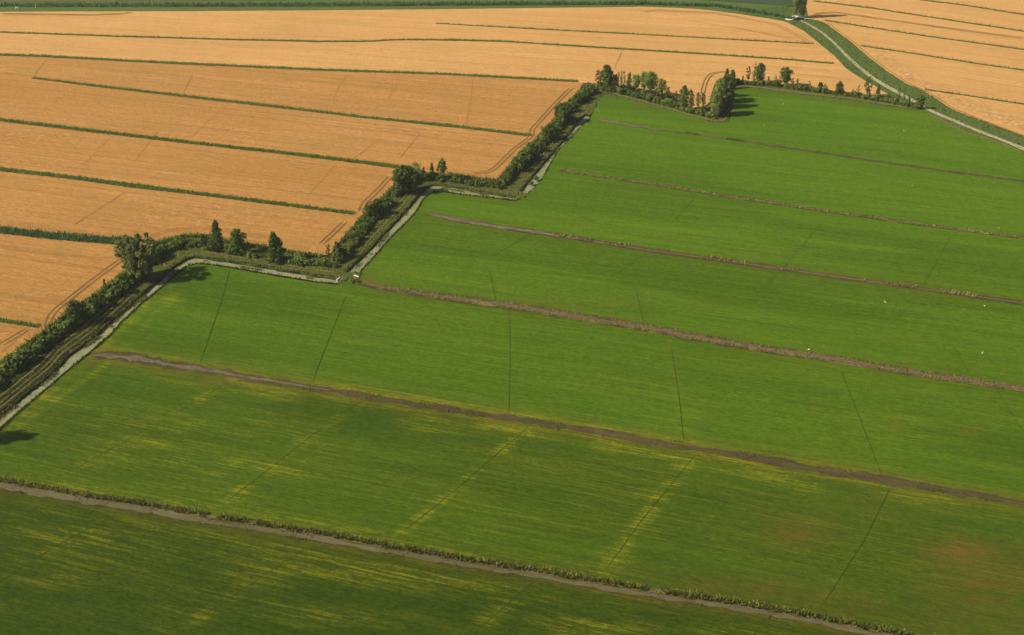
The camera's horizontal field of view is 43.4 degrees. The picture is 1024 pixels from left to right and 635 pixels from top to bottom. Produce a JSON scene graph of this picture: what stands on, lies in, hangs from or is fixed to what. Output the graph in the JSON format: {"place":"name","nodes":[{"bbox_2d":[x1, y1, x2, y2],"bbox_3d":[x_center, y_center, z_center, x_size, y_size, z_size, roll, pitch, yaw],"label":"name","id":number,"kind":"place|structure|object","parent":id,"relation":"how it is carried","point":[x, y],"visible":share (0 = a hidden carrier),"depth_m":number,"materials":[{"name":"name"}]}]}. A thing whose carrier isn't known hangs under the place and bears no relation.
{"place":"outdoors","nodes":[
{"label":"outdoors","id":0,"kind":"place"},
{"bbox_2d":[0,291,121,392],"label":"grass track","id":1,"kind":"structure","parent":0,"point":[9,384],"depth_m":417.74,"materials":[{"name":"plant"}]},
{"bbox_2d":[0,292,122,396],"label":"grass track","id":2,"kind":"structure","parent":0,"point":[58,345],"depth_m":421.05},
{"bbox_2d":[0,290,128,399],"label":"grass track","id":3,"kind":"structure","parent":0,"point":[48,358],"depth_m":421.40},
{"bbox_2d":[0,297,129,407],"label":"grass track","id":4,"kind":"structure","parent":0,"point":[58,356],"depth_m":416.79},
{"bbox_2d":[0,292,129,401],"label":"grass track","id":5,"kind":"structure","parent":0,"point":[64,346],"depth_m":419.52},
{"bbox_2d":[0,293,130,404],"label":"grass track","id":6,"kind":"structure","parent":0,"point":[50,362],"depth_m":418.95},
{"bbox_2d":[0,297,133,410],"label":"grass track","id":7,"kind":"structure","parent":0,"point":[62,355],"depth_m":415.63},
{"bbox_2d":[0,0,161,0],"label":"grass track","id":8,"kind":"structure","parent":0,"point":[69,0],"depth_m":852.28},
{"bbox_2d":[44,259,118,327],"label":"wheel track","id":9,"kind":"structure","parent":0,"point":[45,322],"depth_m":455.92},
{"bbox_2d":[50,261,120,323],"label":"wheel track","id":10,"kind":"structure","parent":0,"point":[52,317],"depth_m":457.37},
{"bbox_2d":[0,257,335,416],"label":"channel bank","id":11,"kind":"structure","parent":0,"point":[101,331],"depth_m":445.26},
{"bbox_2d":[0,258,338,425],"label":"irrigation channel","id":12,"kind":"object","parent":11,"relation":"in","point":[70,360],"visible":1,"depth_m":434.61,"materials":[{"name":"liquid"}]},
{"bbox_2d":[0,133,571,417],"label":"water weed","id":13,"kind":"object","parent":12,"relation":"in","point":[53,375],"visible":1,"depth_m":476.30,"materials":[{"name":"plant"}]},
{"bbox_2d":[143,227,269,238],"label":"wheel track","id":14,"kind":"structure","parent":0,"point":[204,227],"depth_m":507.37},
{"bbox_2d":[91,353,327,389],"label":"soil strip","id":15,"kind":"object","parent":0,"point":[114,356],"visible":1,"depth_m":408.79,"materials":[{"name":"soil"}]},
{"bbox_2d":[152,229,268,237],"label":"wheel track","id":16,"kind":"structure","parent":0,"point":[205,229],"depth_m":505.59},
{"bbox_2d":[201,251,335,272],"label":"grass track","id":17,"kind":"structure","parent":0,"point":[272,262],"depth_m":480.34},
{"bbox_2d":[0,56,585,367],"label":"wheat field","id":18,"kind":"structure","parent":0,"point":[44,203],"depth_m":592.22,"materials":[{"name":"plant"}]},
{"bbox_2d":[0,317,40,327],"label":"grass strip","id":19,"kind":"object","parent":18,"relation":"on","point":[16,322],"depth_m":435.10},
{"bbox_2d":[0,224,123,244],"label":"grass strip","id":20,"kind":"object","parent":18,"relation":"on","point":[37,233],"depth_m":500.39,"materials":[{"name":"plant"}]},
{"bbox_2d":[0,166,354,214],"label":"grass strip","id":21,"kind":"object","parent":18,"relation":"on","point":[146,186],"depth_m":544.85,"materials":[{"name":"plant"}]},
{"bbox_2d":[0,116,402,167],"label":"grass strip","id":22,"kind":"object","parent":18,"relation":"on","point":[286,152],"depth_m":596.79,"materials":[{"name":"plant"}]},
{"bbox_2d":[32,76,531,136],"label":"grass strip","id":23,"kind":"object","parent":18,"relation":"on","point":[319,111],"depth_m":643.62,"materials":[{"name":"plant"}]},
{"bbox_2d":[0,53,578,81],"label":"grass strip","id":24,"kind":"object","parent":18,"relation":"on","point":[276,67],"depth_m":708.64,"materials":[{"name":"plant"}]},
{"bbox_2d":[348,186,505,270],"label":"channel bank","id":25,"kind":"structure","parent":0,"point":[361,258],"depth_m":512.98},
{"bbox_2d":[349,186,515,271],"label":"irrigation channel","id":26,"kind":"object","parent":25,"relation":"in","point":[397,225],"visible":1,"depth_m":522.45,"materials":[{"name":"liquid"}]},
{"bbox_2d":[0,7,886,107],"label":"wheat field","id":27,"kind":"structure","parent":0,"point":[675,71],"depth_m":757.43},
{"bbox_2d":[0,31,833,63],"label":"grass strip","id":28,"kind":"object","parent":27,"relation":"on","point":[455,39],"depth_m":759.98,"materials":[{"name":"plant"}]},
{"bbox_2d":[436,22,813,43],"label":"grass strip","id":29,"kind":"object","parent":27,"relation":"on","point":[800,42],"depth_m":774.61,"materials":[{"name":"plant"}]},
{"bbox_2d":[0,79,919,413],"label":"grass bank","id":30,"kind":"structure","parent":0,"point":[372,232],"depth_m":489.93,"materials":[{"name":"plant"}]},
{"bbox_2d":[0,359,19,373],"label":"shrub","id":31,"kind":"object","parent":30,"relation":"on","point":[4,366],"visible":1,"depth_m":404.53,"materials":[{"name":"green plant"}]},
{"bbox_2d":[2,354,25,371],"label":"shrub","id":32,"kind":"object","parent":30,"relation":"on","point":[10,360],"visible":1,"depth_m":406.34,"materials":[{"name":"green plant"}]},
{"bbox_2d":[15,347,30,366],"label":"shrub","id":33,"kind":"object","parent":30,"relation":"on","point":[26,350],"visible":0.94,"depth_m":410.09,"materials":[{"name":"green plant"}]},
{"bbox_2d":[17,346,37,364],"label":"shrub","id":34,"kind":"object","parent":30,"relation":"on","point":[33,358],"visible":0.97,"depth_m":411.36,"materials":[{"name":"green plant"}]},
{"bbox_2d":[34,338,47,348],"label":"shrub","id":35,"kind":"object","parent":30,"relation":"on","point":[38,342],"visible":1,"depth_m":418.50,"materials":[{"name":"green plant"}]},
{"bbox_2d":[37,334,52,345],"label":"shrub","id":36,"kind":"object","parent":30,"relation":"on","point":[45,337],"visible":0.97,"depth_m":420.63,"materials":[{"name":"green plant"}]},
{"bbox_2d":[44,322,58,334],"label":"shrub","id":37,"kind":"object","parent":30,"relation":"on","point":[51,329],"visible":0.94,"depth_m":427.78,"materials":[{"name":"green plant"}]},
{"bbox_2d":[53,321,70,332],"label":"shrub","id":38,"kind":"object","parent":30,"relation":"on","point":[62,327],"visible":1,"depth_m":428.62,"materials":[{"name":"green plant"}]},
{"bbox_2d":[62,318,76,330],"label":"shrub","id":39,"kind":"object","parent":30,"relation":"on","point":[71,324],"visible":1,"depth_m":431.47,"materials":[{"name":"green plant"}]},
{"bbox_2d":[63,299,89,320],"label":"tree","id":40,"kind":"object","parent":30,"relation":"on","point":[74,309],"visible":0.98,"depth_m":433.36,"materials":[{"name":"green plant"}]},
{"bbox_2d":[84,297,100,310],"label":"shrub","id":41,"kind":"object","parent":30,"relation":"on","point":[89,300],"visible":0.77,"depth_m":442.05,"materials":[{"name":"green plant"}]},
{"bbox_2d":[91,293,107,308],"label":"shrub","id":42,"kind":"object","parent":30,"relation":"on","point":[101,298],"visible":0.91,"depth_m":445.97,"materials":[{"name":"green plant"}]},
{"bbox_2d":[113,281,128,295],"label":"shrub","id":43,"kind":"object","parent":30,"relation":"on","point":[124,286],"visible":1,"depth_m":455.62,"materials":[{"name":"green plant"}]},
{"bbox_2d":[119,274,134,286],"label":"shrub","id":44,"kind":"object","parent":30,"relation":"on","point":[131,282],"visible":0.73,"depth_m":461.51,"materials":[{"name":"green plant"}]},
{"bbox_2d":[113,232,160,279],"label":"tree","id":45,"kind":"object","parent":30,"relation":"on","point":[134,253],"visible":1,"depth_m":461.53,"materials":[{"name":"green plant"}]},
{"bbox_2d":[166,238,180,249],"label":"shrub","id":46,"kind":"object","parent":30,"relation":"on","point":[171,244],"visible":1,"depth_m":490.20,"materials":[{"name":"green plant"}]},
{"bbox_2d":[196,233,207,247],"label":"shrub","id":47,"kind":"object","parent":30,"relation":"on","point":[201,239],"visible":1,"depth_m":490.60,"materials":[{"name":"green plant"}]},
{"bbox_2d":[207,220,224,250],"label":"tree","id":48,"kind":"object","parent":30,"relation":"on","point":[216,240],"visible":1,"depth_m":487.20,"materials":[{"name":"green plant"}]},
{"bbox_2d":[228,228,247,252],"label":"tree","id":49,"kind":"object","parent":30,"relation":"on","point":[236,239],"visible":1,"depth_m":484.56,"materials":[{"name":"green plant"}]},
{"bbox_2d":[266,231,287,263],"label":"tree","id":50,"kind":"object","parent":30,"relation":"on","point":[275,250],"visible":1,"depth_m":478.16,"materials":[{"name":"green plant"}]},
{"bbox_2d":[0,113,589,430],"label":"bank grass","id":51,"kind":"structure","parent":30,"relation":"on","point":[4,425],"depth_m":473.49,"materials":[{"name":"plant"}]},
{"bbox_2d":[363,201,375,215],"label":"shrub","id":52,"kind":"object","parent":30,"relation":"on","point":[369,207],"visible":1,"depth_m":515.98,"materials":[{"name":"green plant"}]},
{"bbox_2d":[369,198,383,214],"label":"shrub","id":53,"kind":"object","parent":30,"relation":"on","point":[376,202],"visible":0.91,"depth_m":519.48,"materials":[{"name":"green plant"}]},
{"bbox_2d":[391,165,420,193],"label":"tree","id":54,"kind":"object","parent":30,"relation":"on","point":[406,178],"visible":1,"depth_m":538.96,"materials":[{"name":"green plant"}]},
{"bbox_2d":[436,158,446,177],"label":"tree","id":55,"kind":"object","parent":30,"relation":"on","point":[441,164],"visible":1,"depth_m":552.90,"materials":[{"name":"green plant"}]},
{"bbox_2d":[540,124,559,140],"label":"tree","id":56,"kind":"object","parent":30,"relation":"on","point":[550,129],"visible":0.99,"depth_m":601.79,"materials":[{"name":"green plant"}]},
{"bbox_2d":[554,102,575,121],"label":"tree","id":57,"kind":"object","parent":30,"relation":"on","point":[566,110],"visible":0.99,"depth_m":623.08,"materials":[{"name":"green plant"}]},
{"bbox_2d":[598,64,613,86],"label":"tree","id":58,"kind":"object","parent":30,"relation":"on","point":[607,75],"visible":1,"depth_m":670.36,"materials":[{"name":"green plant"}]},
{"bbox_2d":[632,73,640,90],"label":"tree","id":59,"kind":"object","parent":30,"relation":"on","point":[635,81],"visible":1,"depth_m":664.12,"materials":[{"name":"green plant"}]},
{"bbox_2d":[644,71,658,92],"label":"tree","id":60,"kind":"object","parent":30,"relation":"on","point":[650,79],"visible":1,"depth_m":657.18,"materials":[{"name":"green plant"}]},
{"bbox_2d":[656,78,665,98],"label":"tree","id":61,"kind":"object","parent":30,"relation":"on","point":[660,86],"visible":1,"depth_m":655.01,"materials":[{"name":"green plant"}]},
{"bbox_2d":[679,85,688,106],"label":"tree","id":62,"kind":"object","parent":30,"relation":"on","point":[684,90],"visible":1,"depth_m":639.59,"materials":[{"name":"green plant"}]},
{"bbox_2d":[686,89,694,105],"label":"tree","id":63,"kind":"object","parent":30,"relation":"on","point":[690,99],"visible":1,"depth_m":637.97,"materials":[{"name":"green plant"}]},
{"bbox_2d":[709,84,723,114],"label":"tree","id":64,"kind":"object","parent":30,"relation":"on","point":[716,100],"visible":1,"depth_m":630.57,"materials":[{"name":"green plant"}]},
{"bbox_2d":[715,78,729,97],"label":"tree","id":65,"kind":"object","parent":30,"relation":"on","point":[721,82],"visible":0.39,"depth_m":640.07,"materials":[{"name":"green plant"}]},
{"bbox_2d":[724,92,734,112],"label":"tree","id":66,"kind":"object","parent":30,"relation":"on","point":[728,107],"visible":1,"depth_m":635.18,"materials":[{"name":"green plant"}]},
{"bbox_2d":[753,63,765,80],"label":"tree","id":67,"kind":"object","parent":30,"relation":"on","point":[760,74],"visible":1,"depth_m":681.48,"materials":[{"name":"green plant"}]},
{"bbox_2d":[778,66,793,82],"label":"tree","id":68,"kind":"object","parent":30,"relation":"on","point":[786,73],"visible":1,"depth_m":675.55,"materials":[{"name":"green plant"}]},
{"bbox_2d":[835,81,843,93],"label":"tree","id":69,"kind":"object","parent":30,"relation":"on","point":[839,89],"visible":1,"depth_m":664.92,"materials":[{"name":"green plant"}]},
{"bbox_2d":[864,76,872,94],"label":"tree","id":70,"kind":"object","parent":30,"relation":"on","point":[868,80],"visible":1,"depth_m":658.16,"materials":[{"name":"green plant"}]},
{"bbox_2d":[0,87,1023,634],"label":"rice field","id":71,"kind":"structure","parent":0,"point":[714,525],"depth_m":381.66,"materials":[{"name":"plant"}]},
{"bbox_2d":[68,381,229,472],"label":"furrow","id":72,"kind":"structure","parent":71,"relation":"on","point":[147,428],"depth_m":374.30,"materials":[{"name":"plant"}]},
{"bbox_2d":[203,547,306,615],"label":"furrow","id":73,"kind":"structure","parent":71,"relation":"on","point":[256,579],"depth_m":314.27,"materials":[{"name":"plant"}]},
{"bbox_2d":[226,403,357,501],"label":"furrow","id":74,"kind":"structure","parent":71,"relation":"in","point":[285,455],"depth_m":362.98,"materials":[{"name":"plant"}]},
{"bbox_2d":[0,483,891,634],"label":"soil strip","id":75,"kind":"object","parent":71,"relation":"on","point":[115,505],"visible":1,"depth_m":322.41,"materials":[{"name":"soil"}]},
{"bbox_2d":[0,475,935,634],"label":"reed row","id":76,"kind":"object","parent":75,"relation":"on","point":[511,565],"visible":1,"depth_m":320.56,"materials":[{"name":"plant"}]},
{"bbox_2d":[405,431,522,529],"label":"furrow","id":77,"kind":"structure","parent":71,"relation":"in","point":[462,483],"depth_m":351.68,"materials":[{"name":"plant"}]},
{"bbox_2d":[7,122,1023,618],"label":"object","id":78,"kind":"structure","parent":71,"relation":"on","point":[553,420],"depth_m":382.83,"materials":[{"name":"green plant"}]},
{"bbox_2d":[93,351,1023,505],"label":"soil strip","id":79,"kind":"object","parent":71,"relation":"on","point":[889,479],"visible":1,"depth_m":371.07,"materials":[{"name":"soil"}]},
{"bbox_2d":[608,458,692,565],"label":"furrow","id":80,"kind":"structure","parent":71,"relation":"on","point":[649,510],"depth_m":338.46,"materials":[{"name":"plant"}]},
{"bbox_2d":[365,282,1023,391],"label":"soil strip","id":81,"kind":"object","parent":71,"relation":"on","point":[633,322],"visible":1,"depth_m":432.97,"materials":[{"name":"soil"}]},
{"bbox_2d":[360,281,1023,391],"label":"reed row","id":82,"kind":"object","parent":81,"relation":"on","point":[752,347],"visible":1,"depth_m":424.59,"materials":[{"name":"plant"}]},
{"bbox_2d":[434,214,1023,303],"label":"soil strip","id":83,"kind":"object","parent":71,"relation":"on","point":[810,273],"visible":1,"depth_m":476.73,"materials":[{"name":"soil"}]},
{"bbox_2d":[552,232,1023,302],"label":"reed row","id":84,"kind":"object","parent":83,"relation":"on","point":[780,268],"visible":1,"depth_m":475.46,"materials":[{"name":"plant"}]},
{"bbox_2d":[566,170,1023,237],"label":"soil strip","id":85,"kind":"object","parent":71,"relation":"on","point":[806,207],"visible":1,"depth_m":528.32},
{"bbox_2d":[560,169,1023,238],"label":"reed row","id":86,"kind":"object","parent":85,"relation":"on","point":[842,213],"visible":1,"depth_m":528.19,"materials":[{"name":"plant"}]},
{"bbox_2d":[608,122,1023,181],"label":"soil strip","id":87,"kind":"object","parent":71,"relation":"on","point":[913,166],"visible":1,"depth_m":579.34,"materials":[{"name":"soil"}]},
{"bbox_2d":[671,131,779,146],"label":"reed row","id":88,"kind":"object","parent":87,"relation":"on","point":[723,138],"visible":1,"depth_m":604.63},
{"bbox_2d":[823,489,889,603],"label":"furrow","id":89,"kind":"structure","parent":71,"relation":"in","point":[856,552],"depth_m":322.00,"materials":[{"name":"plant"}]},
{"bbox_2d":[0,0,1023,151],"bbox_3d":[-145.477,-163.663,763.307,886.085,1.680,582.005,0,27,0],"label":"embankment","id":90,"kind":"structure","parent":0,"point":[915,91],"depth_m":831.31,"materials":[{"name":"green plant"}]},
{"bbox_2d":[0,0,796,19],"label":"reed row","id":91,"kind":"object","parent":90,"relation":"on","point":[298,4],"visible":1,"depth_m":839.86,"materials":[{"name":"plant"}]},
{"bbox_2d":[798,0,807,16],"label":"tree","id":92,"kind":"object","parent":90,"relation":"on","point":[802,4],"visible":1,"depth_m":805.85,"materials":[{"name":"green plant"}]},
{"bbox_2d":[744,0,1023,150],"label":"embankment grass","id":93,"kind":"structure","parent":90,"relation":"on","point":[843,44],"depth_m":708.31,"materials":[{"name":"plant"}]},
{"bbox_2d":[916,95,925,108],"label":"tree","id":94,"kind":"object","parent":90,"relation":"on","point":[920,102],"visible":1,"depth_m":644.19,"materials":[{"name":"green plant"}]},
{"bbox_2d":[475,88,572,173],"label":"wheel track","id":95,"kind":"structure","parent":0,"point":[528,139],"depth_m":604.34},
{"bbox_2d":[480,88,568,171],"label":"wheel track","id":96,"kind":"structure","parent":0,"point":[528,135],"depth_m":612.06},
{"bbox_2d":[427,213,637,248],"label":"soil strip","id":97,"kind":"object","parent":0,"point":[475,223],"visible":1,"depth_m":510.38,"materials":[{"name":"soil"}]},
{"bbox_2d":[521,115,584,190],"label":"channel bank","id":98,"kind":"structure","parent":0,"point":[551,154],"depth_m":585.07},
{"bbox_2d":[521,116,589,193],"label":"irrigation channel","id":99,"kind":"object","parent":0,"point":[540,172],"visible":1,"depth_m":572.57,"materials":[{"name":"liquid"}]},
{"bbox_2d":[600,120,665,130],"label":"soil strip","id":100,"kind":"object","parent":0,"point":[632,125],"visible":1,"depth_m":623.03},
{"bbox_2d":[646,10,805,41],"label":"wheel track","id":101,"kind":"structure","parent":0,"point":[737,17],"depth_m":805.73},
{"bbox_2d":[644,9,810,42],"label":"wheel track","id":102,"kind":"structure","parent":0,"point":[738,16],"depth_m":809.13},
{"bbox_2d":[708,0,796,6],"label":"meadow","id":103,"kind":"structure","parent":0,"point":[780,2],"depth_m":849.77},
{"bbox_2d":[613,85,912,120],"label":"grass track","id":104,"kind":"structure","parent":0,"point":[759,87],"depth_m":659.45,"materials":[{"name":"plant"}]},
{"bbox_2d":[800,20,923,105],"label":"dirt road","id":105,"kind":"structure","parent":0,"point":[867,73],"depth_m":706.38,"materials":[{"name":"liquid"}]},
{"bbox_2d":[806,0,1023,135],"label":"wheat field","id":106,"kind":"structure","parent":0,"point":[944,75],"depth_m":751.44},
{"bbox_2d":[813,0,1023,31],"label":"grass strip","id":107,"kind":"object","parent":106,"relation":"on","point":[854,5],"depth_m":816.12,"materials":[{"name":"plant"}]},
{"bbox_2d":[825,19,1023,49],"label":"grass strip","id":108,"kind":"object","parent":106,"relation":"on","point":[866,26],"depth_m":771.05,"materials":[{"name":"plant"}]},
{"bbox_2d":[827,22,1023,135],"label":"soil strip","id":109,"kind":"object","parent":106,"relation":"on","point":[921,88],"visible":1,"depth_m":673.61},
{"bbox_2d":[860,44,1023,70],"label":"grass strip","id":110,"kind":"object","parent":106,"relation":"on","point":[930,55],"depth_m":726.30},
{"bbox_2d":[922,0,1023,14],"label":"grass strip","id":111,"kind":"object","parent":106,"relation":"on","point":[995,9],"depth_m":833.86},
{"bbox_2d":[925,88,1023,104],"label":"grass strip","id":112,"kind":"object","parent":106,"relation":"on","point":[949,92],"depth_m":662.69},
{"bbox_2d":[811,12,1021,37],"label":"wheel track","id":113,"kind":"structure","parent":0,"point":[911,22],"depth_m":799.01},
{"bbox_2d":[814,13,1021,38],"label":"wheel track","id":114,"kind":"structure","parent":0,"point":[917,24],"depth_m":794.60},
{"bbox_2d":[923,106,1023,149],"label":"canal","id":115,"kind":"structure","parent":0,"point":[975,129],"depth_m":617.16,"materials":[{"name":"liquid"}]},
{"bbox_2d":[929,113,1023,151],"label":"soil strip","id":116,"kind":"object","parent":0,"point":[975,134],"visible":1,"depth_m":608.91,"materials":[{"name":"green soil"}]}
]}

